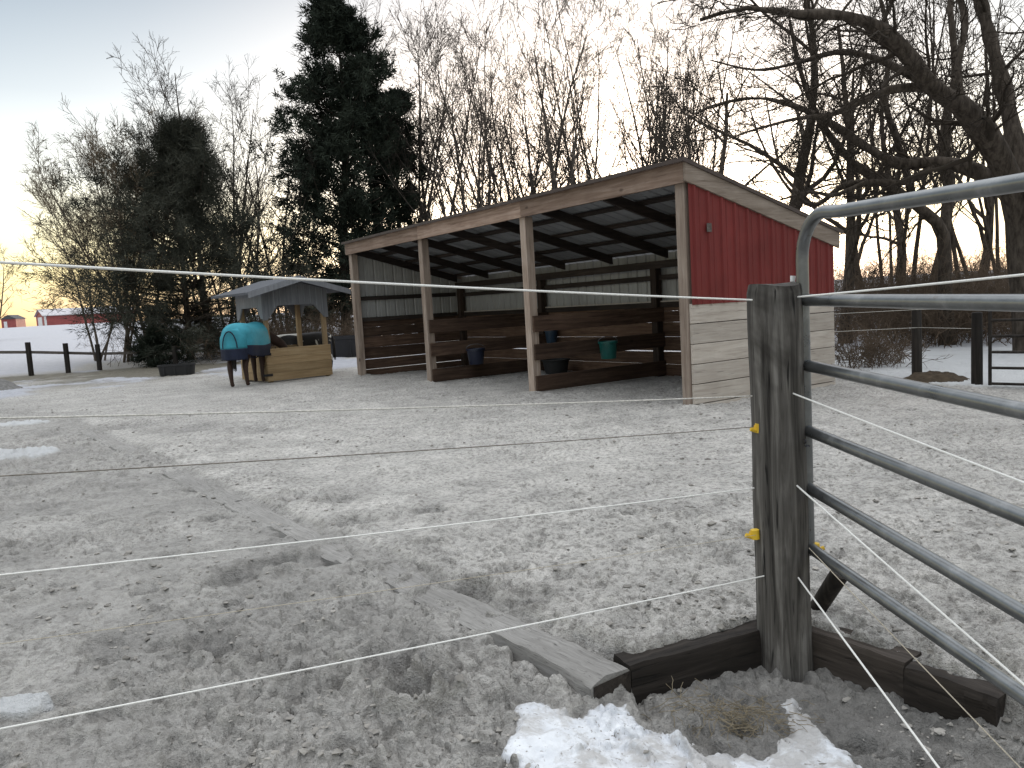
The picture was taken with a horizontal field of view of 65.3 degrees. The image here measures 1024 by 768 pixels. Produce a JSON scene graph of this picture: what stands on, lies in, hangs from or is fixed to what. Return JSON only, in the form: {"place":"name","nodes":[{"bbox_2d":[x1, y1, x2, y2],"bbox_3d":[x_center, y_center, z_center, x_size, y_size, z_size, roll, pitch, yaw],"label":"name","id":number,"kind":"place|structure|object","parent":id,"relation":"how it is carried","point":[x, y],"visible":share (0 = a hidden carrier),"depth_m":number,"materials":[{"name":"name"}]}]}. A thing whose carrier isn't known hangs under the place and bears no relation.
{"place":"outdoors","nodes":[
{"label":"outdoors","id":0,"kind":"place"},
{"bbox_2d":[0,274,1023,767],"bbox_3d":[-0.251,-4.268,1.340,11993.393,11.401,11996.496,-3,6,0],"label":"ground","id":1,"kind":"structure","parent":0,"point":[80,516],"depth_m":4.29,"materials":[{"name":"grey snow"}]},
{"bbox_2d":[0,244,22,318],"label":"bare tree","id":2,"kind":"object","parent":1,"relation":"on","point":[1,300],"visible":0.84,"depth_m":74.68,"materials":[{"name":"brown plant"}]},
{"bbox_2d":[0,379,22,390],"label":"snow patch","id":3,"kind":"object","parent":1,"relation":"on","point":[6,385],"visible":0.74,"depth_m":18.95,"materials":[{"name":"white snow"}]},
{"bbox_2d":[0,315,25,327],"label":"barn","id":4,"kind":"structure","parent":1,"relation":"on","point":[9,321],"depth_m":208.99,"materials":[{"name":"red"}]},
{"bbox_2d":[13,165,147,360],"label":"bare tree","id":5,"kind":"object","parent":1,"relation":"on","point":[105,348],"visible":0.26,"depth_m":30.08,"materials":[{"name":"brown plant"}]},
{"bbox_2d":[34,307,132,325],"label":"red barn","id":6,"kind":"structure","parent":1,"relation":"on","point":[43,319],"depth_m":202.00,"materials":[{"name":"red wood"}]},
{"bbox_2d":[38,317,42,325],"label":"door","id":7,"kind":"structure","parent":6,"relation":"in","point":[40,323],"depth_m":201.96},
{"bbox_2d":[0,342,177,375],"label":"field fence","id":8,"kind":"object","parent":1,"relation":"on","point":[28,352],"visible":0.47,"depth_m":25.79,"materials":[{"name":"black wood"}]},
{"bbox_2d":[12,92,208,337],"bbox_3d":[-16.029,-6.085,32.567,7.550,10.531,5.747,-8,7,-38],"label":"bare tree","id":9,"kind":"object","parent":1,"relation":"on","point":[38,171],"visible":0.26,"depth_m":31.07,"materials":[{"name":"brown plant"}]},
{"bbox_2d":[70,427,158,461],"bbox_3d":[-4.870,0.786,9.639,0.218,0.231,4.070,-8,7,-37],"label":"edging timber","id":10,"kind":"object","parent":1,"relation":"on","point":[113,444],"visible":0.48,"depth_m":9.46,"materials":[{"name":"grey wood"}]},
{"bbox_2d":[31,105,207,362],"bbox_3d":[-14.447,-5.303,28.777,6.864,9.573,5.224,-1,6,22],"label":"bare tree","id":11,"kind":"object","parent":1,"relation":"on","point":[114,165],"visible":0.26,"depth_m":28.19,"materials":[{"name":"brown plant"}]},
{"bbox_2d":[61,32,230,349],"bbox_3d":[-14.005,-8.005,35.182,6.331,13.524,9.526,-2,6,15],"label":"bare tree","id":12,"kind":"object","parent":1,"relation":"on","point":[159,89],"visible":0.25,"depth_m":32.44,"materials":[{"name":"brown plant"}]},
{"bbox_2d":[126,320,198,367],"bbox_3d":[-11.788,-1.226,26.918,2.323,1.978,2.531,-6,6,-29],"label":"evergreen shrub","id":13,"kind":"object","parent":1,"relation":"on","point":[150,336],"visible":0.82,"depth_m":26.46,"materials":[{"name":"green plant"}]},
{"bbox_2d":[1,107,343,364],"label":"evergreen tree","id":14,"kind":"object","parent":1,"relation":"on","point":[180,182],"visible":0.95,"depth_m":27.27,"materials":[{"name":"green plant"}]},
{"bbox_2d":[157,363,195,376],"bbox_3d":[-8.934,-0.370,21.303,0.948,0.320,0.422,-4,6,-3],"label":"trough","id":15,"kind":"object","parent":1,"relation":"on","point":[177,369],"visible":0.91,"depth_m":21.12,"materials":[{"name":"black rubber"}]},
{"bbox_2d":[162,467,243,505],"bbox_3d":[-2.852,0.945,7.032,0.215,0.232,2.470,-8,7,-37],"label":"edging timber","id":16,"kind":"object","parent":1,"relation":"on","point":[185,480],"visible":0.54,"depth_m":6.66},
{"bbox_2d":[123,55,333,319],"bbox_3d":[-11.719,-7.114,32.462,8.505,12.075,5.653,-7,7,-31],"label":"bare tree","id":17,"kind":"object","parent":1,"relation":"on","point":[247,164],"visible":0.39,"depth_m":32.64,"materials":[{"name":"brown plant"}]},
{"bbox_2d":[82,280,422,366],"bbox_3d":[-10.465,-2.230,29.699,15.184,3.279,9.594,-3,6,0],"label":"brush","id":18,"kind":"object","parent":1,"relation":"on","point":[331,330],"visible":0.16,"depth_m":28.29,"materials":[{"name":"brown plant"}]},
{"bbox_2d":[154,95,351,328],"bbox_3d":[-9.999,-6.105,30.527,7.229,10.264,4.805,-1,6,23],"label":"bare tree","id":19,"kind":"object","parent":1,"relation":"on","point":[259,207],"visible":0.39,"depth_m":30.79,"materials":[{"name":"brown plant"}]},
{"bbox_2d":[220,322,286,386],"bbox_3d":[-5.402,-0.665,16.756,0.749,1.274,2.118,-3,6,6],"label":"horse","id":20,"kind":"object","parent":1,"relation":"on","point":[245,343],"visible":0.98,"depth_m":15.96},
{"bbox_2d":[197,55,338,329],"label":"bare tree","id":21,"kind":"object","parent":1,"relation":"on","point":[234,81],"visible":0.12,"depth_m":35.87,"materials":[{"name":"brown plant"}]},
{"bbox_2d":[211,276,350,382],"bbox_3d":[-5.090,-1.232,17.802,2.346,2.225,2.065,-8,7,-40],"label":"hay feeder","id":22,"kind":"object","parent":1,"relation":"on","point":[266,298],"visible":0.9,"depth_m":17.33,"materials":[{"name":"brown wood"}]},
{"bbox_2d":[224,499,362,572],"bbox_3d":[-1.402,1.040,5.153,0.215,0.233,2.220,-8,7,-37],"label":"edging timber","id":23,"kind":"object","parent":1,"relation":"on","point":[331,556],"visible":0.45,"depth_m":5.17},
{"bbox_2d":[271,331,335,366],"bbox_3d":[-5.083,-0.733,18.954,1.766,0.959,0.431,-4,6,-10],"label":"horse","id":24,"kind":"object","parent":1,"relation":"on","point":[311,338],"visible":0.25,"depth_m":18.80},
{"bbox_2d":[231,0,427,334],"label":"evergreen tree","id":25,"kind":"object","parent":1,"relation":"on","point":[353,81],"visible":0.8,"depth_m":30.66,"materials":[{"name":"green plant"}]},
{"bbox_2d":[328,335,382,357],"bbox_3d":[-5.113,-1.198,25.475,1.957,0.700,0.945,-4,6,-6],"label":"stock tank","id":26,"kind":"object","parent":1,"relation":"on","point":[345,345],"visible":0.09,"depth_m":25.03,"materials":[{"name":"black plastic"}]},
{"bbox_2d":[286,0,476,335],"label":"bare tree","id":27,"kind":"object","parent":1,"relation":"on","point":[379,4],"visible":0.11,"depth_m":39.95,"materials":[{"name":"brown plant"}]},
{"bbox_2d":[359,84,433,333],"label":"evergreen tree","id":28,"kind":"object","parent":1,"relation":"on","point":[401,202],"visible":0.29,"depth_m":33.09,"materials":[{"name":"green plant"}]},
{"bbox_2d":[333,0,509,332],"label":"bare tree","id":29,"kind":"object","parent":1,"relation":"on","point":[420,149],"visible":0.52,"depth_m":33.49,"materials":[{"name":"brown plant"}]},
{"bbox_2d":[355,0,548,226],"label":"bare tree","id":30,"kind":"object","parent":1,"relation":"on","point":[462,198],"visible":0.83,"depth_m":30.34,"materials":[{"name":"brown plant"}]},
{"bbox_2d":[382,0,600,214],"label":"bare tree","id":31,"kind":"object","parent":1,"relation":"on","point":[448,143],"visible":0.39,"depth_m":36.40,"materials":[{"name":"brown plant"}]},
{"bbox_2d":[363,563,631,698],"bbox_3d":[-0.172,1.110,3.557,0.216,0.234,1.754,-8,7,-37],"label":"edging timber","id":32,"kind":"object","parent":1,"relation":"on","point":[581,671],"visible":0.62,"depth_m":3.15,"materials":[{"name":"grey wood"}]},
{"bbox_2d":[375,6,621,214],"bbox_3d":[-1.448,-8.849,34.549,11.487,14.028,8.614,1,7,39],"label":"bare tree","id":33,"kind":"object","parent":1,"relation":"on","point":[487,156],"visible":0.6,"depth_m":32.54,"materials":[{"name":"brown plant"}]},
{"bbox_2d":[399,0,625,209],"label":"bare tree","id":34,"kind":"object","parent":1,"relation":"on","point":[538,8],"visible":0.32,"depth_m":39.61,"materials":[{"name":"brown plant"}]},
{"bbox_2d":[1,396,1023,767],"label":"clods","id":35,"kind":"object","parent":1,"relation":"on","point":[303,750],"visible":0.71,"depth_m":3.29,"materials":[{"name":"soil"}]},
{"bbox_2d":[440,8,607,201],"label":"bare tree","id":36,"kind":"object","parent":1,"relation":"on","point":[524,153],"visible":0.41,"depth_m":36.99,"materials":[{"name":"brown plant"}]},
{"bbox_2d":[541,358,569,373],"bbox_3d":[0.828,-0.328,15.012,0.540,0.280,0.540,-3,6,0],"label":"feed tub","id":37,"kind":"object","parent":1,"relation":"on","point":[555,365],"visible":0.88,"depth_m":14.82,"materials":[{"name":"black rubber"}]},
{"bbox_2d":[476,0,675,197],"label":"bare tree","id":38,"kind":"object","parent":1,"relation":"on","point":[548,136],"visible":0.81,"depth_m":28.91,"materials":[{"name":"brown plant"}]},
{"bbox_2d":[341,157,843,404],"bbox_3d":[0.482,-1.301,13.912,3.035,3.268,9.723,-7,7,-34],"label":"run in shed","id":39,"kind":"object","parent":1,"relation":"on","point":[683,226],"visible":0.88,"depth_m":12.80,"materials":[{"name":"brown wood"}]},
{"bbox_2d":[466,344,484,364],"bbox_3d":[-0.669,-0.555,14.749,0.355,0.377,0.350,-3,6,0],"label":"bucket","id":40,"kind":"object","parent":39,"relation":"hanging from","point":[475,356],"visible":1,"depth_m":14.63,"materials":[{"name":"blue plastic"}]},
{"bbox_2d":[544,330,557,342],"bbox_3d":[0.770,-0.960,15.604,0.271,0.327,0.265,-3,6,0],"label":"bucket","id":41,"kind":"object","parent":39,"relation":"hanging from","point":[551,336],"visible":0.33,"depth_m":15.51,"materials":[{"name":"blue plastic"}]},
{"bbox_2d":[598,336,617,358],"bbox_3d":[1.494,-0.568,12.404,0.313,0.347,0.307,-3,6,0],"label":"bucket","id":42,"kind":"object","parent":39,"relation":"hanging from","point":[608,349],"visible":1,"depth_m":12.30,"materials":[{"name":"green plastic"}]},
{"bbox_2d":[508,0,727,189],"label":"bare tree","id":43,"kind":"object","parent":1,"relation":"on","point":[569,65],"visible":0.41,"depth_m":35.85,"materials":[{"name":"brown plant"}]},
{"bbox_2d":[529,0,732,183],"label":"bare tree","id":44,"kind":"object","parent":1,"relation":"on","point":[586,157],"visible":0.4,"depth_m":33.80,"materials":[{"name":"brown plant"}]},
{"bbox_2d":[582,0,730,178],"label":"bare tree","id":45,"kind":"object","parent":1,"relation":"on","point":[648,100],"visible":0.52,"depth_m":35.34,"materials":[{"name":"brown plant"}]},
{"bbox_2d":[613,115,717,171],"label":"bare tree","id":46,"kind":"object","parent":1,"relation":"on","point":[625,163],"visible":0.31,"depth_m":29.95,"materials":[{"name":"brown plant"}]},
{"bbox_2d":[501,698,861,767],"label":"snow","id":47,"kind":"structure","parent":1,"relation":"on","point":[545,736],"depth_m":2.55,"materials":[{"name":"white snow"}]},
{"bbox_2d":[613,620,761,704],"bbox_3d":[0.721,1.123,3.116,0.663,0.269,0.140,-6,6,-23],"label":"edging timber","id":48,"kind":"object","parent":1,"relation":"on","point":[689,662],"visible":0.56,"depth_m":3.04,"materials":[{"name":"brown wood"}]},
{"bbox_2d":[628,0,776,194],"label":"bare tree","id":49,"kind":"object","parent":1,"relation":"on","point":[694,146],"visible":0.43,"depth_m":28.23,"materials":[{"name":"brown plant"}]},
{"bbox_2d":[618,15,824,200],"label":"bare tree","id":50,"kind":"object","parent":1,"relation":"on","point":[722,159],"visible":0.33,"depth_m":25.80,"materials":[{"name":"brown plant"}]},
{"bbox_2d":[641,676,823,748],"bbox_3d":[0.765,1.144,2.806,0.625,0.210,0.381,-3,6,0],"label":"straw","id":51,"kind":"object","parent":1,"relation":"on","point":[744,716],"visible":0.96,"depth_m":2.77,"materials":[{"name":"beige plant"}]},
{"bbox_2d":[745,276,824,682],"bbox_3d":[1.042,0.460,3.103,0.252,1.744,0.233,-8,7,-37],"label":"gate post","id":52,"kind":"object","parent":1,"relation":"on","point":[779,531],"visible":0.9,"depth_m":3.03,"materials":[{"name":"grey wood"}]},
{"bbox_2d":[0,427,751,476],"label":"fence rope","id":53,"kind":"object","parent":52,"relation":"attached to","point":[347,455],"visible":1,"depth_m":2.29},
{"bbox_2d":[0,487,753,575],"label":"fence rope","id":54,"kind":"object","parent":52,"relation":"attached to","point":[349,536],"visible":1,"depth_m":2.32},
{"bbox_2d":[1,535,753,643],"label":"fence rope","id":55,"kind":"object","parent":52,"relation":"attached to","point":[350,595],"visible":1,"depth_m":2.34,"materials":[{"name":"white fabric"}]},
{"bbox_2d":[0,575,763,729],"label":"fence rope","id":56,"kind":"object","parent":52,"relation":"attached to","point":[38,721],"visible":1,"depth_m":2.36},
{"bbox_2d":[798,577,939,767],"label":"fence rope","id":57,"kind":"object","parent":52,"relation":"attached to","point":[887,698],"visible":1,"depth_m":2.42,"materials":[{"name":"white"}]},
{"bbox_2d":[793,393,1023,483],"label":"fence rope","id":58,"kind":"object","parent":52,"relation":"attached to","point":[968,461],"visible":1,"depth_m":2.30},
{"bbox_2d":[796,172,1023,705],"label":"pipe gate","id":59,"kind":"structure","parent":52,"relation":"attached to","point":[829,590],"depth_m":2.42,"materials":[{"name":"metal"}]},
{"bbox_2d":[796,485,1023,685],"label":"fence rope","id":60,"kind":"object","parent":52,"relation":"attached to","point":[934,606],"visible":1,"depth_m":2.35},
{"bbox_2d":[797,273,1023,297],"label":"fence rope","id":61,"kind":"object","parent":52,"relation":"attached to","point":[959,281],"visible":1,"depth_m":2.25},
{"bbox_2d":[809,548,1020,767],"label":"fence rope","id":62,"kind":"object","parent":52,"relation":"attached to","point":[921,665],"visible":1,"depth_m":2.40,"materials":[{"name":"white fabric"}]},
{"bbox_2d":[639,0,939,240],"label":"bare tree","id":63,"kind":"object","parent":1,"relation":"on","point":[794,181],"visible":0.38,"depth_m":18.76,"materials":[{"name":"brown plant"}]},
{"bbox_2d":[623,0,1023,350],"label":"bare tree","id":64,"kind":"object","parent":1,"relation":"on","point":[999,152],"visible":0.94,"depth_m":12.99,"materials":[{"name":"brown plant"}]},
{"bbox_2d":[650,223,1006,322],"bbox_3d":[23.909,-6.686,43.648,53.428,5.428,37.198,-3,6,0],"label":"brush","id":65,"kind":"object","parent":1,"relation":"on","point":[841,265],"visible":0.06,"depth_m":38.56,"materials":[{"name":"brown plant"}]},
{"bbox_2d":[720,0,953,342],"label":"bare tree","id":66,"kind":"object","parent":1,"relation":"on","point":[851,245],"visible":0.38,"depth_m":17.86,"materials":[{"name":"brown plant"}]},
{"bbox_2d":[690,0,1023,345],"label":"bare tree","id":67,"kind":"object","parent":1,"relation":"on","point":[941,227],"visible":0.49,"depth_m":15.70,"materials":[{"name":"brown plant"}]},
{"bbox_2d":[786,35,933,325],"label":"bare tree","id":68,"kind":"object","parent":1,"relation":"on","point":[871,222],"visible":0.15,"depth_m":23.68,"materials":[{"name":"brown plant"}]},
{"bbox_2d":[812,626,921,698],"bbox_3d":[1.324,1.097,3.031,0.140,0.267,0.402,-7,7,-35],"label":"edging timber","id":69,"kind":"object","parent":1,"relation":"on","point":[833,654],"visible":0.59,"depth_m":2.96,"materials":[{"name":"brown wood"}]},
{"bbox_2d":[831,310,948,370],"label":"weeds","id":70,"kind":"object","parent":1,"relation":"on","point":[870,348],"visible":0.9,"depth_m":12.41,"materials":[{"name":"brown plant"}]},
{"bbox_2d":[819,3,965,320],"bbox_3d":[10.690,-6.216,22.546,3.766,9.762,2.900,-2,6,11],"label":"bare tree","id":71,"kind":"object","parent":1,"relation":"on","point":[878,238],"visible":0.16,"depth_m":22.18,"materials":[{"name":"brown plant"}]},
{"bbox_2d":[821,0,989,333],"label":"bare tree","id":72,"kind":"object","parent":1,"relation":"on","point":[919,225],"visible":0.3,"depth_m":18.62,"materials":[{"name":"brown plant"}]},
{"bbox_2d":[816,20,998,280],"bbox_3d":[12.780,-7.184,26.629,5.572,10.595,6.183,-3,6,8],"label":"bare tree","id":73,"kind":"object","parent":1,"relation":"on","point":[897,223],"visible":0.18,"depth_m":27.01,"materials":[{"name":"brown plant"}]},
{"bbox_2d":[834,309,982,384],"bbox_3d":[5.235,-0.347,10.545,1.771,1.284,0.619,1,7,38],"label":"fence","id":74,"kind":"object","parent":1,"relation":"on","point":[976,328],"visible":0.62,"depth_m":9.85,"materials":[{"name":"brown wood"}]},
{"bbox_2d":[831,219,1011,347],"bbox_3d":[11.659,-2.318,20.147,9.652,3.637,15.377,-1,6,25],"label":"brush","id":75,"kind":"object","parent":1,"relation":"on","point":[868,318],"visible":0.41,"depth_m":16.51,"materials":[{"name":"brown plant"}]},
{"bbox_2d":[857,0,997,293],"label":"bare tree","id":76,"kind":"object","parent":1,"relation":"on","point":[955,245],"visible":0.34,"depth_m":18.93,"materials":[{"name":"brown plant"}]},
{"bbox_2d":[904,370,968,382],"bbox_3d":[5.546,-0.085,10.505,1.364,0.185,0.990,-3,6,0],"label":"soil mound","id":77,"kind":"object","parent":1,"relation":"on","point":[932,376],"visible":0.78,"depth_m":10.37,"materials":[{"name":"brown soil"}]},
{"bbox_2d":[903,661,1005,726],"bbox_3d":[1.533,1.128,2.736,0.187,0.294,0.302,-8,7,-36],"label":"edging timber","id":78,"kind":"object","parent":1,"relation":"on","point":[924,691],"visible":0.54,"depth_m":2.68,"materials":[{"name":"brown wood"}]},
{"bbox_2d":[900,0,1023,281],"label":"bare tree","id":79,"kind":"object","parent":1,"relation":"on","point":[985,228],"visible":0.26,"depth_m":22.45,"materials":[{"name":"brown plant"}]},
{"bbox_2d":[902,0,1023,328],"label":"bare tree","id":80,"kind":"object","parent":1,"relation":"on","point":[979,95],"visible":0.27,"depth_m":21.14,"materials":[{"name":"brown plant"}]},
{"bbox_2d":[913,0,1023,281],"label":"bare tree","id":81,"kind":"object","parent":1,"relation":"on","point":[989,203],"visible":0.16,"depth_m":24.39,"materials":[{"name":"brown plant"}]},
{"bbox_2d":[988,311,1023,385],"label":"pipe gate","id":82,"kind":"structure","parent":1,"relation":"on","point":[990,351],"depth_m":9.53,"materials":[{"name":"black metal"}]},
{"bbox_2d":[0,0,1023,327],"label":"sky","id":83,"kind":"structure","parent":0,"point":[49,48],"materials":[{"name":"white"}]},
{"bbox_3d":[-2.032,0.688,1.477,0.120,2.030,0.120,-3,6,0],"label":"fence post","id":84,"kind":"object","parent":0,"visible":0},
{"bbox_2d":[0,395,751,418],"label":"fence rope","id":85,"kind":"object","parent":84,"relation":"attached to","point":[347,409],"visible":1,"depth_m":2.28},
{"bbox_2d":[0,261,752,300],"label":"fence rope","id":86,"kind":"object","parent":84,"relation":"attached to","point":[209,274],"visible":1,"depth_m":2.24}
]}

